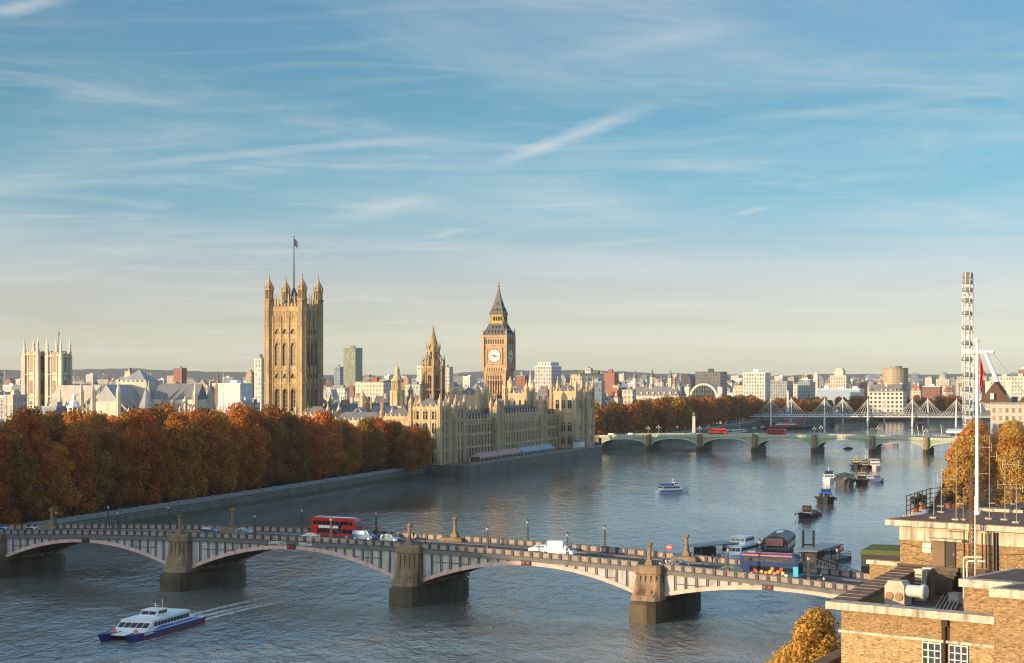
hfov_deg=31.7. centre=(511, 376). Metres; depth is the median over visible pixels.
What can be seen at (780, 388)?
stone hotel
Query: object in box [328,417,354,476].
plane tree
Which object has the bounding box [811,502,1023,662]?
brick building
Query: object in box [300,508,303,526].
street lamp
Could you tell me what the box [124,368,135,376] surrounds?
tower block
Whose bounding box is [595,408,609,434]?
plane tree
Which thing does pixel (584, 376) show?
office building
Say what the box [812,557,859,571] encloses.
gangway
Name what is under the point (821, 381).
city building
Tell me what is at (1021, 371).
city building
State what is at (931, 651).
window
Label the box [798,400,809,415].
plane tree
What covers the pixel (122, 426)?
plane tree
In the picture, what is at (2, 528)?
parked car
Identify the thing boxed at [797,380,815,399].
stone hotel
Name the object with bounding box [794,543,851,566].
landing stage
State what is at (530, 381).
church spire
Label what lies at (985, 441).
plane tree
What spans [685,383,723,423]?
arched building
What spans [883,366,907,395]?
tower block
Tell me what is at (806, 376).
city building
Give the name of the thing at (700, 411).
plane tree
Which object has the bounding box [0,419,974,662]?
water
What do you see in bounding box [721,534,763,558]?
passenger boat
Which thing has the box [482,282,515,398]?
clock tower
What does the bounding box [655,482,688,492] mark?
cruise boat
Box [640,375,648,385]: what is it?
city building
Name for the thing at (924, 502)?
potted shrub
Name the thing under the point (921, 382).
city building
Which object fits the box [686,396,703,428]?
plane tree
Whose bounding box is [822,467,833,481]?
motor yacht
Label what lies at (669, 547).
road sign
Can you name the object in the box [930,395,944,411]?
plane tree
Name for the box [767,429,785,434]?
double decker bus
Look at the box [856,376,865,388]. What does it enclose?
city building
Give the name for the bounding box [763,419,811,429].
paddle steamer
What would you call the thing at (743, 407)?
plane tree
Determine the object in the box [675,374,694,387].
vaulted building
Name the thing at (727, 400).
plane tree
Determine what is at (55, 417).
plane tree
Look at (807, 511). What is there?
tugboat
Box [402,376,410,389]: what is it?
city building
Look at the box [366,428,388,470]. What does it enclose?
plane tree
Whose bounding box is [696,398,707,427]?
plane tree
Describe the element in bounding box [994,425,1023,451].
plane tree
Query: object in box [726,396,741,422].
plane tree
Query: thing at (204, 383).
city building
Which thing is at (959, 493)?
potted shrub
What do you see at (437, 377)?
window
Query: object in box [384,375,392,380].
city building
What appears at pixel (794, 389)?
city building
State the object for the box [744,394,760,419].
plane tree
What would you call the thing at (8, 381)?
city building
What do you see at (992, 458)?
plane tree
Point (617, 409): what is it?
plane tree
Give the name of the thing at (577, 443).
kiosk
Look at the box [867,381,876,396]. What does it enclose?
city building
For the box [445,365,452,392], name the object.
office block
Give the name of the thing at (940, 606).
pipe
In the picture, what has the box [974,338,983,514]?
flagpole
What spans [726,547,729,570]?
street lamp
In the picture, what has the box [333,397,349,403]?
city building
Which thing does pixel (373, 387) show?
office building
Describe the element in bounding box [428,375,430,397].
window
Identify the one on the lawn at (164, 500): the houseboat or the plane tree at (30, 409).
the plane tree at (30, 409)
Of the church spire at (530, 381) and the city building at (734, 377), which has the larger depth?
the city building at (734, 377)
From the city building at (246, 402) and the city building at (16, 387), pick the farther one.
the city building at (16, 387)
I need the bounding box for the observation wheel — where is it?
[946,272,1023,432]
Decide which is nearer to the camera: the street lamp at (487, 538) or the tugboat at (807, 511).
the street lamp at (487, 538)
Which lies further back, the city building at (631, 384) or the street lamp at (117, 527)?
the city building at (631, 384)
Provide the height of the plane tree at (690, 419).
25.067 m
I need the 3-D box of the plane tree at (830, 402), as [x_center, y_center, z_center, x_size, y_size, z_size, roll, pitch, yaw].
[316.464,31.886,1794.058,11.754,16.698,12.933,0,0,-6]
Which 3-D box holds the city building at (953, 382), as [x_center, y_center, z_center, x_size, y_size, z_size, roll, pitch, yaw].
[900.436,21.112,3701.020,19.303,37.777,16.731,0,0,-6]
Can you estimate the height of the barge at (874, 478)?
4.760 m
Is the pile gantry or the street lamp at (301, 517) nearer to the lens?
the street lamp at (301, 517)
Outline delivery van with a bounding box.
[352,530,376,539]
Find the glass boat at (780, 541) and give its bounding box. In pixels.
[762,529,795,552]
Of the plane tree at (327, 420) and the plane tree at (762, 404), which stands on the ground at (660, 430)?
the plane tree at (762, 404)
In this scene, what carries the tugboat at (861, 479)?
on the water
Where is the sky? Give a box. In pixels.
[0,0,1023,375]
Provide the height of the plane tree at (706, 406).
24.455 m
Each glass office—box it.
[818,386,863,414]
[911,372,918,387]
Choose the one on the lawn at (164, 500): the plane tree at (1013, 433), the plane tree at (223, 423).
the plane tree at (223, 423)
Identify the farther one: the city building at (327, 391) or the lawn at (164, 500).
the city building at (327, 391)
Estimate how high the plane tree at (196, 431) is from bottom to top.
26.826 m
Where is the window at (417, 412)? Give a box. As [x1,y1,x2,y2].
[414,411,418,419]
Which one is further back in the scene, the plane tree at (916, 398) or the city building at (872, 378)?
the city building at (872, 378)
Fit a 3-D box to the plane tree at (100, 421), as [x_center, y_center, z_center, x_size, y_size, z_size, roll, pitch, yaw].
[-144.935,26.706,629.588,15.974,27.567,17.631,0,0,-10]
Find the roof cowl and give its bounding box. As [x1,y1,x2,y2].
[948,592,962,602]
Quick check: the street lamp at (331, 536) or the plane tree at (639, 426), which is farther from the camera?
the plane tree at (639, 426)
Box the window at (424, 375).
[423,375,424,400]
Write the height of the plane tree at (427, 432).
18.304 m
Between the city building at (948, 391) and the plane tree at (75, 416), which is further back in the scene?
the city building at (948, 391)
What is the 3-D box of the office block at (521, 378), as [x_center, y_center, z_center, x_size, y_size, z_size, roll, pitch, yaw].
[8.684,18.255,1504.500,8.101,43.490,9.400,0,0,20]
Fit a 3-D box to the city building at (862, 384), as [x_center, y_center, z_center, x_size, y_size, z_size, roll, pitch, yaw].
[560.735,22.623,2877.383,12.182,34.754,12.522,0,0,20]
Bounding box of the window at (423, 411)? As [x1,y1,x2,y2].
[422,411,427,419]
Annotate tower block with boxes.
[21,356,21,393]
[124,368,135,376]
[254,354,263,411]
[417,362,424,383]
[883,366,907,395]
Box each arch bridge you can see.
[0,507,868,623]
[595,433,956,454]
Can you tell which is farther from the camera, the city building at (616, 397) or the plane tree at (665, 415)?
the city building at (616, 397)
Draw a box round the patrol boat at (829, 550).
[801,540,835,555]
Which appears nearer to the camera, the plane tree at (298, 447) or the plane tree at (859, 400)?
the plane tree at (298, 447)
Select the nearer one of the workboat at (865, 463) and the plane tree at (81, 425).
the plane tree at (81, 425)
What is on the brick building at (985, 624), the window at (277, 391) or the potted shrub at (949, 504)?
the potted shrub at (949, 504)
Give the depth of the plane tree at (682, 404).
1308.52 m
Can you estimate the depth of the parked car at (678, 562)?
336.32 m
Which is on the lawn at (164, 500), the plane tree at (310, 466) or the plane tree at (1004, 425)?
the plane tree at (310, 466)
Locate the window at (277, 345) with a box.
[276,344,279,365]
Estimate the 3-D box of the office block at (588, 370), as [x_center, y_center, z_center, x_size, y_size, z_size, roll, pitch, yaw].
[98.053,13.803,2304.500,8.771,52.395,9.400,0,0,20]
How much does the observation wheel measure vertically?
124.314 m
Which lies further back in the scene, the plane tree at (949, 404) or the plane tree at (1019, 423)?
the plane tree at (949, 404)
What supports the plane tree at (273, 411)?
on the lawn at (164, 500)
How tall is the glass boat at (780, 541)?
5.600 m
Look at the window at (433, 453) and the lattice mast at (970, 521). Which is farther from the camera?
the window at (433, 453)
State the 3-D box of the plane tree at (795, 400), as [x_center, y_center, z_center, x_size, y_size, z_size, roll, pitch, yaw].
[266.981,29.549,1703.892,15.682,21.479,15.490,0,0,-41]
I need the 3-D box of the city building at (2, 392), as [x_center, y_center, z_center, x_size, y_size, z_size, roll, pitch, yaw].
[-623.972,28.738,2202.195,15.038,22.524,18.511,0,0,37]
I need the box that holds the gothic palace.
[294,376,594,464]
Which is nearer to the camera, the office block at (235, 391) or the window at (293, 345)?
the window at (293, 345)
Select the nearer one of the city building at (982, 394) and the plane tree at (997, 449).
the plane tree at (997, 449)
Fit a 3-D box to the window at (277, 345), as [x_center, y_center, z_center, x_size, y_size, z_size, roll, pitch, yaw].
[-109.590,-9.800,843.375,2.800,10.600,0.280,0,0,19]
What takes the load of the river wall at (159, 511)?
on the ground at (660, 430)
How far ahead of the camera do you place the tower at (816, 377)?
2050.25 m
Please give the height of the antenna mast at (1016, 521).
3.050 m
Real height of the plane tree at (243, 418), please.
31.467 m
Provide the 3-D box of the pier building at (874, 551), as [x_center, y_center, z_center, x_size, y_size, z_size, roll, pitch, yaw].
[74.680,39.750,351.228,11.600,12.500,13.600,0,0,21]
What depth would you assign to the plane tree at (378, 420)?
789.01 m
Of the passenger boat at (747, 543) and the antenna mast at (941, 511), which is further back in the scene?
the passenger boat at (747, 543)
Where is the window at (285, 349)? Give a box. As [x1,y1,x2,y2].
[283,344,287,365]
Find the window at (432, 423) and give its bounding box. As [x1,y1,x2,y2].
[431,423,435,433]
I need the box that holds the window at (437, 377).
[435,375,438,400]
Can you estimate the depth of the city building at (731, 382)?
2847.62 m
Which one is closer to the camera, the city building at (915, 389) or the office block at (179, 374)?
the city building at (915, 389)
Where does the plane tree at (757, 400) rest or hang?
on the ground at (660, 430)
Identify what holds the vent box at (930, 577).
on the brick building at (985, 624)
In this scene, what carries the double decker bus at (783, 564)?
on the arch bridge at (435, 568)
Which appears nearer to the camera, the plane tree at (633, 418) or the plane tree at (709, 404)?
the plane tree at (633, 418)
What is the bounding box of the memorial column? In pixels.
[691,411,695,432]
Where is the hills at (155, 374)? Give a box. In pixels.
[0,368,667,383]
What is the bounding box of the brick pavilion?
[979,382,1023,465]
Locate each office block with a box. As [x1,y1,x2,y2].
[173,366,186,383]
[218,380,252,410]
[246,370,253,397]
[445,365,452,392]
[516,372,528,388]
[584,366,592,373]
[604,369,617,400]
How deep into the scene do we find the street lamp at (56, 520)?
394.93 m
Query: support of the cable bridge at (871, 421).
on the ground at (985, 502)
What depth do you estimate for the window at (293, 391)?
840.89 m
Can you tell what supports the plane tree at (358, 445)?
on the lawn at (164, 500)
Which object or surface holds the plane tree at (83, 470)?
on the lawn at (164, 500)
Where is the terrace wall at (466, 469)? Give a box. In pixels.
[426,444,602,477]
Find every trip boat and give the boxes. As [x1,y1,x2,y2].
[728,429,748,432]
[865,442,898,446]
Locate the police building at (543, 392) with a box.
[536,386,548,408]
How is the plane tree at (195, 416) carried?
on the lawn at (164, 500)
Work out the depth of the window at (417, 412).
801.89 m
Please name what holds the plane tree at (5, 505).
on the lawn at (164, 500)
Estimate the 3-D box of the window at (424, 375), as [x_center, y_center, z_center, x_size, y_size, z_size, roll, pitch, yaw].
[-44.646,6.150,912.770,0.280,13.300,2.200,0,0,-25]
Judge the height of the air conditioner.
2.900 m
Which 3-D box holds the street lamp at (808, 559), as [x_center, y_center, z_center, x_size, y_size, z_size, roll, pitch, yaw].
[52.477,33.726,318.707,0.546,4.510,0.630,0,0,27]
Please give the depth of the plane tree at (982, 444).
660.49 m
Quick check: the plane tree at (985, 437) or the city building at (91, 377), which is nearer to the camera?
the plane tree at (985, 437)
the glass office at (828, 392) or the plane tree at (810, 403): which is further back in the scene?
the glass office at (828, 392)
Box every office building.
[41,402,66,415]
[355,378,394,401]
[405,382,420,396]
[534,362,561,395]
[571,370,603,386]
[589,379,604,434]
[695,369,726,394]
[735,382,742,394]
[743,370,770,401]
[869,382,906,415]
[985,379,994,409]
[997,374,1023,400]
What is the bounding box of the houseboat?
[869,459,879,468]
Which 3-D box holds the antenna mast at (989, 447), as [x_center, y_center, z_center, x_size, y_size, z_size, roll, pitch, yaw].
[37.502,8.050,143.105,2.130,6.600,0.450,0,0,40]
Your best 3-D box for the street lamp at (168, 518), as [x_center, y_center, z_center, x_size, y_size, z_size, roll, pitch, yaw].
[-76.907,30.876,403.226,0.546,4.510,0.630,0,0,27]
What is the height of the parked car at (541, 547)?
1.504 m
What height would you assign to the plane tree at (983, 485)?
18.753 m
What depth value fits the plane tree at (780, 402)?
1666.72 m
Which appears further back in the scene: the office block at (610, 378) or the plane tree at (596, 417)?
the office block at (610, 378)
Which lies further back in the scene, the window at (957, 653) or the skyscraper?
the skyscraper
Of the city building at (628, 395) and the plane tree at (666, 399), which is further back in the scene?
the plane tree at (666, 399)
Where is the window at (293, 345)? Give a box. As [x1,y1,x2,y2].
[291,344,294,365]
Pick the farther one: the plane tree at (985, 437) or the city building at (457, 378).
the city building at (457, 378)
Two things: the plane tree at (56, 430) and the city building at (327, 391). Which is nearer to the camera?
the plane tree at (56, 430)
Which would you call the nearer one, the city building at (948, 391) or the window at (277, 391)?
the window at (277, 391)
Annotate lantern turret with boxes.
[390,364,404,407]
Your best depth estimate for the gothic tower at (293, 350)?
842.82 m
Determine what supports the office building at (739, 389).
on the ground at (660, 430)
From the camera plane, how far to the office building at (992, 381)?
2102.55 m
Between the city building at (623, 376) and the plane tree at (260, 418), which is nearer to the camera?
the plane tree at (260, 418)
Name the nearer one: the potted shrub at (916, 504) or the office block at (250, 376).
the potted shrub at (916, 504)
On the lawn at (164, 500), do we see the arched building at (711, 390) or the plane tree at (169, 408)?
the plane tree at (169, 408)
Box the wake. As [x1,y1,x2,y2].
[92,590,325,642]
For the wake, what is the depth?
344.93 m
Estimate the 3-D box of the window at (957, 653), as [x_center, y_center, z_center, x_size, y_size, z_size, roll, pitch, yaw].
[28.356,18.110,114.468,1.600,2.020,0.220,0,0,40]
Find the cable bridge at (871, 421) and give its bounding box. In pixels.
[746,397,989,426]
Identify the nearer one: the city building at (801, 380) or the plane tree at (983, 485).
the plane tree at (983, 485)
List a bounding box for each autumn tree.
[764,644,794,662]
[778,605,840,662]
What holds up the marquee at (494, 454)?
on the terrace wall at (466, 469)
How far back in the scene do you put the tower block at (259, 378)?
1350.35 m
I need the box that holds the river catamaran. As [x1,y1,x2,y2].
[98,599,205,642]
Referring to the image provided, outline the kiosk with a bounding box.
[573,439,584,447]
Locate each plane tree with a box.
[0,421,31,516]
[0,429,45,523]
[0,431,21,524]
[4,409,64,521]
[5,405,42,423]
[16,417,49,514]
[36,441,81,519]
[39,410,66,436]
[45,420,70,511]
[58,427,99,515]
[60,420,112,513]
[62,408,94,429]
[83,410,110,424]
[89,414,110,426]
[89,424,104,506]
[92,425,131,511]
[100,419,130,503]
[105,431,144,508]
[107,415,119,422]
[113,408,138,491]
[121,407,163,505]
[131,433,168,503]
[141,405,173,498]
[145,434,184,502]
[154,403,182,495]
[159,410,203,500]
[173,418,210,498]
[187,416,235,496]
[188,407,213,417]
[189,412,205,422]
[195,409,241,494]
[221,422,254,492]
[224,402,272,491]
[237,406,277,489]
[253,415,289,487]
[260,404,302,485]
[276,409,314,483]
[286,422,317,481]
[290,413,328,480]
[307,422,331,479]
[310,410,348,478]
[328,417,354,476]
[338,424,361,475]
[340,422,363,474]
[354,428,377,472]
[358,417,388,471]
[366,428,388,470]
[368,416,382,430]
[375,420,396,469]
[386,419,401,467]
[390,428,417,470]
[398,426,430,468]
[418,427,436,468]
[595,400,607,434]
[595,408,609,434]
[595,410,601,432]
[600,406,616,434]
[604,401,626,434]
[615,403,633,433]
[624,404,640,432]
[631,397,651,433]
[632,406,647,433]
[641,402,658,432]
[649,405,662,432]
[652,397,669,432]
[659,400,676,432]
[661,396,670,429]
[662,405,680,431]
[670,396,693,430]
[671,404,685,431]
[681,397,694,429]
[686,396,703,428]
[689,395,707,425]
[695,397,712,427]
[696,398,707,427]
[704,394,719,426]
[704,398,713,426]
[705,402,721,425]
[714,397,725,425]
[716,400,729,424]
[719,393,738,423]
[720,401,730,424]
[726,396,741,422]
[730,399,744,422]
[734,395,747,421]
[736,395,750,421]
[743,400,751,420]
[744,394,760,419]
[754,396,763,419]
[760,402,766,419]
[763,399,775,418]
[771,402,779,418]
[774,397,785,418]
[782,399,794,413]
[790,396,803,413]
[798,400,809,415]
[805,399,816,415]
[812,398,822,415]
[819,397,829,415]
[827,400,835,414]
[833,396,840,414]
[836,396,850,413]
[847,395,856,413]
[854,396,866,413]
[907,396,914,413]
[911,394,922,413]
[917,397,929,413]
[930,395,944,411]
[939,395,948,410]
[942,432,990,492]
[942,441,985,505]
[942,444,985,508]
[944,429,988,484]
[945,395,958,411]
[949,433,986,493]
[952,444,986,502]
[956,430,991,467]
[957,395,963,410]
[960,428,988,474]
[963,425,992,469]
[966,423,993,467]
[967,418,995,448]
[968,422,995,450]
[980,443,990,482]
[984,436,1023,504]
[990,425,1023,465]
[991,429,1022,478]
[992,446,1023,504]
[993,421,1023,466]
[994,419,1023,447]
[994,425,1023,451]
[994,436,1023,495]
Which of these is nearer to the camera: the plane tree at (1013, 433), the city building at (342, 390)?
the plane tree at (1013, 433)
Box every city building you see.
[0,372,3,384]
[0,390,9,394]
[0,395,3,419]
[3,383,13,391]
[5,377,15,384]
[10,384,20,394]
[72,376,80,383]
[86,373,96,381]
[98,373,108,383]
[167,376,172,382]
[187,377,193,383]
[194,381,211,385]
[204,385,214,403]
[222,376,232,382]
[238,397,251,408]
[252,399,259,411]
[323,387,338,402]
[325,381,331,386]
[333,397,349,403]
[336,385,348,399]
[346,385,354,401]
[350,393,369,402]
[362,377,371,380]
[374,393,387,402]
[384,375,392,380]
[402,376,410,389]
[453,374,463,386]
[463,375,476,386]
[473,382,483,389]
[561,374,569,383]
[605,387,608,404]
[611,385,621,402]
[619,373,627,381]
[619,383,632,396]
[622,387,635,431]
[626,377,632,382]
[628,381,639,386]
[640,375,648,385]
[654,381,665,385]
[727,379,734,386]
[727,383,732,392]
[731,374,740,381]
[732,380,741,394]
[775,375,787,380]
[788,376,797,382]
[793,382,796,397]
[799,378,812,381]
[801,374,811,378]
[819,377,823,387]
[825,378,829,385]
[852,378,857,388]
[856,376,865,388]
[859,379,866,399]
[865,374,880,385]
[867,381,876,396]
[908,378,910,394]
[911,383,921,410]
[919,378,923,394]
[922,384,941,401]
[925,376,935,385]
[944,385,952,400]
[948,377,955,395]
[956,376,961,395]
[960,381,972,397]
[972,379,984,401]
[1018,368,1023,375]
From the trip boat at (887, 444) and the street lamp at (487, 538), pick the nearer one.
the street lamp at (487, 538)
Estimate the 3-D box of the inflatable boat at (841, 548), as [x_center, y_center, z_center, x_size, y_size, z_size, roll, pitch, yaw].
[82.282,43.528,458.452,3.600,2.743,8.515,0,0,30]
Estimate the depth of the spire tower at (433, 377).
911.29 m
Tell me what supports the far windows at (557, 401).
in the gothic palace
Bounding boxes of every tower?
[66,394,81,417]
[264,236,323,414]
[334,365,342,388]
[421,327,444,400]
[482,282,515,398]
[813,372,818,396]
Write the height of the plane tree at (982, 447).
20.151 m
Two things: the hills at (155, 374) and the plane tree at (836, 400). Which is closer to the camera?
the plane tree at (836, 400)
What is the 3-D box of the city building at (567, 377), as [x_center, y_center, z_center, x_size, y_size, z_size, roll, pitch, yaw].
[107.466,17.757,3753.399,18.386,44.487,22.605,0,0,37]
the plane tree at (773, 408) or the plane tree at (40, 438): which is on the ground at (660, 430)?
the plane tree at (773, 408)
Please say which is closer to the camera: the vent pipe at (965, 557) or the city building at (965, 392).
the vent pipe at (965, 557)
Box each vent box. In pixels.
[914,568,927,600]
[922,567,935,599]
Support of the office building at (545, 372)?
on the ground at (660, 430)
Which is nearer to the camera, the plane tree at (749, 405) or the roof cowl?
the roof cowl
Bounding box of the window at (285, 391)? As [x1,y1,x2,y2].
[284,389,287,410]
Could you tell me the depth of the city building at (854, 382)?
2851.95 m
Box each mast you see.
[4,370,4,420]
[937,455,959,520]
[937,464,945,512]
[960,490,967,520]
[969,476,975,576]
[975,436,996,519]
[998,460,1016,520]
[1012,484,1022,522]
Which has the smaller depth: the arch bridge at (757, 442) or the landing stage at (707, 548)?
the landing stage at (707, 548)
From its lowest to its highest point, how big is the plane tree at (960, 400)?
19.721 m
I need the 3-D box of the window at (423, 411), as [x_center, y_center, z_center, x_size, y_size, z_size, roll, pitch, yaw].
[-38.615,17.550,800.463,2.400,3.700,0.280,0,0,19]
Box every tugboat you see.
[795,502,819,518]
[815,488,836,504]
[856,470,868,484]
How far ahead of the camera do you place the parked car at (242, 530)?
385.25 m
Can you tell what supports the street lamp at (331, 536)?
on the arch bridge at (435, 568)
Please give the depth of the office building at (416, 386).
1449.81 m
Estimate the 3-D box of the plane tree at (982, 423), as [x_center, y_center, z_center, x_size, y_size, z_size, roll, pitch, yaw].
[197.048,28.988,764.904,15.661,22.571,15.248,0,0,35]
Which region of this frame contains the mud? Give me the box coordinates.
[136,475,434,523]
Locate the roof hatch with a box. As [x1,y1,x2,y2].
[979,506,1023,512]
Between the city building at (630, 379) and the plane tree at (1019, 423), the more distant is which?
the city building at (630, 379)
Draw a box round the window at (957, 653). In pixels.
[949,644,968,662]
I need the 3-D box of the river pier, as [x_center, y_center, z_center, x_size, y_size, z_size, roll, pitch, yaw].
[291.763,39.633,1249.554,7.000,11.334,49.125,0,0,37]
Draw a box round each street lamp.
[54,510,57,529]
[107,505,109,523]
[116,510,118,529]
[167,504,169,523]
[253,514,255,533]
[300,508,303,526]
[329,517,332,537]
[374,511,377,530]
[486,524,488,547]
[526,518,528,540]
[565,532,568,554]
[603,525,606,546]
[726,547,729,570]
[807,554,809,579]
[835,547,838,569]
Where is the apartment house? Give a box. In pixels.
[3,390,27,422]
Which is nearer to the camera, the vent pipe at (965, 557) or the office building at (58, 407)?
the vent pipe at (965, 557)
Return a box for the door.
[945,541,955,566]
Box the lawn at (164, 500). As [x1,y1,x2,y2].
[0,465,393,524]
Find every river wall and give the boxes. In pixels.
[23,464,426,524]
[602,413,989,449]
[924,419,989,513]
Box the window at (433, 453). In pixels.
[431,453,435,463]
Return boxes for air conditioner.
[885,579,928,605]
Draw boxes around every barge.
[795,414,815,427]
[834,472,855,486]
[866,472,883,482]
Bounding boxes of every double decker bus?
[311,515,361,537]
[708,428,727,433]
[740,550,802,576]
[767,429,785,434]
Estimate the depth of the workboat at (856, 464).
875.42 m
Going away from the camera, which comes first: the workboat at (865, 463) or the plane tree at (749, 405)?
the workboat at (865, 463)
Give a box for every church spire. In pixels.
[215,371,219,407]
[528,369,531,389]
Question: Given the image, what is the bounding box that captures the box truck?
[547,540,576,554]
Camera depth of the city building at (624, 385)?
1699.42 m
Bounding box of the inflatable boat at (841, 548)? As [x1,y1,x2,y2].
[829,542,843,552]
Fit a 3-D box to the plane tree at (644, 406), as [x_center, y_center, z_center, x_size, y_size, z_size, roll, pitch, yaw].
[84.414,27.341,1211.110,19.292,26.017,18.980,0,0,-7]
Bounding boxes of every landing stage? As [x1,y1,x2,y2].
[673,541,738,556]
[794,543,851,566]
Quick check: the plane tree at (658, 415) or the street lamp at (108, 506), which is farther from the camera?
the plane tree at (658, 415)
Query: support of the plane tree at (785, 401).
on the ground at (660, 430)
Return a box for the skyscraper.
[343,346,362,387]
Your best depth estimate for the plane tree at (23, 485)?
482.40 m
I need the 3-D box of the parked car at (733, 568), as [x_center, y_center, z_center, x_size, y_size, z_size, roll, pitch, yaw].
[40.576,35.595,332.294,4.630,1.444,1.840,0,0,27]
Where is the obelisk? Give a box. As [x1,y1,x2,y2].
[785,391,790,419]
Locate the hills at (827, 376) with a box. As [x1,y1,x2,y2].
[456,370,1017,383]
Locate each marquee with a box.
[469,448,521,462]
[515,444,554,455]
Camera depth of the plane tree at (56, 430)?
527.23 m
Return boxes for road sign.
[666,544,671,558]
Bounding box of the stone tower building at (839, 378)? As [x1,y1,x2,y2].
[830,368,849,387]
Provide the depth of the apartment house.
881.62 m
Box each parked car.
[0,527,10,531]
[200,526,220,532]
[232,528,252,533]
[301,533,320,536]
[380,534,400,540]
[528,544,547,551]
[668,559,691,565]
[719,565,741,571]
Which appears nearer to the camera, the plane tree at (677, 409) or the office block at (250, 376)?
the plane tree at (677, 409)
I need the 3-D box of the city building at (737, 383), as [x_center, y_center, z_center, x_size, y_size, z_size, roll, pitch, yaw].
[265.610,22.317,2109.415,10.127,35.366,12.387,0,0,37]
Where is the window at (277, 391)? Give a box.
[276,389,279,408]
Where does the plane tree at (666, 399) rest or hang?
on the ground at (660, 430)
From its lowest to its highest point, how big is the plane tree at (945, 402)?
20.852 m
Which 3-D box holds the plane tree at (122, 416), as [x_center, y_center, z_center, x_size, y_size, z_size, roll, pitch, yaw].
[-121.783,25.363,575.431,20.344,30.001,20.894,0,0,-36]
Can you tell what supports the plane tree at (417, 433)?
on the ground at (660, 430)
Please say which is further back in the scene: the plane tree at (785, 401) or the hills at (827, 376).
the hills at (827, 376)
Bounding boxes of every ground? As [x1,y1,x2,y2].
[0,384,989,433]
[931,420,999,512]
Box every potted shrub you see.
[911,496,919,511]
[916,493,926,508]
[944,492,955,508]
[948,490,962,506]
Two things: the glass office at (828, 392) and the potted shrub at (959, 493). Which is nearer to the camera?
the potted shrub at (959, 493)
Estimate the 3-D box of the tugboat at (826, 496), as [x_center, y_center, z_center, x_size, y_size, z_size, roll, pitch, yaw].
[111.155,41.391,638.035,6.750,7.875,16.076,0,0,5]
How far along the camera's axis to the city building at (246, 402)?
1246.93 m
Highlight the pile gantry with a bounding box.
[802,530,814,560]
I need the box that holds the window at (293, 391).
[291,389,294,410]
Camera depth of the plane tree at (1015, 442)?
555.16 m
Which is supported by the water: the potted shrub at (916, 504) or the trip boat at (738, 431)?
the trip boat at (738, 431)
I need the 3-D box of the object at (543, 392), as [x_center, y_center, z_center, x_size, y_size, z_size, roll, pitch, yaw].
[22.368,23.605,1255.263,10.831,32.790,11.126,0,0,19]
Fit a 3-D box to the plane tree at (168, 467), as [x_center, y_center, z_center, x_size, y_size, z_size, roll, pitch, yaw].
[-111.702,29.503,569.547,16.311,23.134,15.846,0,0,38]
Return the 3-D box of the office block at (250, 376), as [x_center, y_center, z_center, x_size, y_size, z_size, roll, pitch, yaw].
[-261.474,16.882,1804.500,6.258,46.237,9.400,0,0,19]
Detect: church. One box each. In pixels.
[21,332,215,416]
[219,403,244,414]
[937,372,949,396]
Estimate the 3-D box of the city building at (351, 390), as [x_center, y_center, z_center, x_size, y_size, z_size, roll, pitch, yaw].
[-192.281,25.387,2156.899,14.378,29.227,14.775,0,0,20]
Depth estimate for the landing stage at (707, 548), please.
435.33 m
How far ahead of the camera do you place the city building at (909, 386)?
3729.85 m
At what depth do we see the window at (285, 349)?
842.22 m
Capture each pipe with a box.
[934,593,944,608]
[938,593,947,608]
[962,556,982,608]
[966,560,985,576]
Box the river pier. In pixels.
[914,426,950,436]
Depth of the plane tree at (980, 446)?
598.59 m
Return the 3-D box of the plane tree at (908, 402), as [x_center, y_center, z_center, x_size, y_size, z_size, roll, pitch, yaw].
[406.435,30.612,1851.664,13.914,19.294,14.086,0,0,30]
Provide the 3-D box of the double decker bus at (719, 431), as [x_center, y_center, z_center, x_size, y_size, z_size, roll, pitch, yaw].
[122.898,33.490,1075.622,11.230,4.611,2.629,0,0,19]
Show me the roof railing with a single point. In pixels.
(930, 502)
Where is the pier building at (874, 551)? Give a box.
[859,544,899,572]
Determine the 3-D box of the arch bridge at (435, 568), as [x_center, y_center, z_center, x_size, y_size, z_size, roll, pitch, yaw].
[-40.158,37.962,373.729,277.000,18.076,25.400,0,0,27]
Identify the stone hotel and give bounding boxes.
[771,379,792,399]
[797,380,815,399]
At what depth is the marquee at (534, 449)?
902.38 m
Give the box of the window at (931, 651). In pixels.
[922,641,941,662]
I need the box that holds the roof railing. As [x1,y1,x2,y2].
[903,484,1023,516]
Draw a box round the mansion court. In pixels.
[633,369,685,426]
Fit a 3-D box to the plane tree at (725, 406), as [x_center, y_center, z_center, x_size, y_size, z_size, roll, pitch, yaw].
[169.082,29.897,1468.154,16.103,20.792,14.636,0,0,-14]
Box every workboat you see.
[849,459,862,468]
[861,459,871,468]
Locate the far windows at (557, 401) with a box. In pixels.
[528,399,592,447]
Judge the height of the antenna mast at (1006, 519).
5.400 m
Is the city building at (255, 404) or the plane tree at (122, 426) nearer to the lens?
the plane tree at (122, 426)
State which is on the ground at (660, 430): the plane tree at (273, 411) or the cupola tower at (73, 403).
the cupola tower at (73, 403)
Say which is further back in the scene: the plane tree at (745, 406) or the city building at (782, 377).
the city building at (782, 377)
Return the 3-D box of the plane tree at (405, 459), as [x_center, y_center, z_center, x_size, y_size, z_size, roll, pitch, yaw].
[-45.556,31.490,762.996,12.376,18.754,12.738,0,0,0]

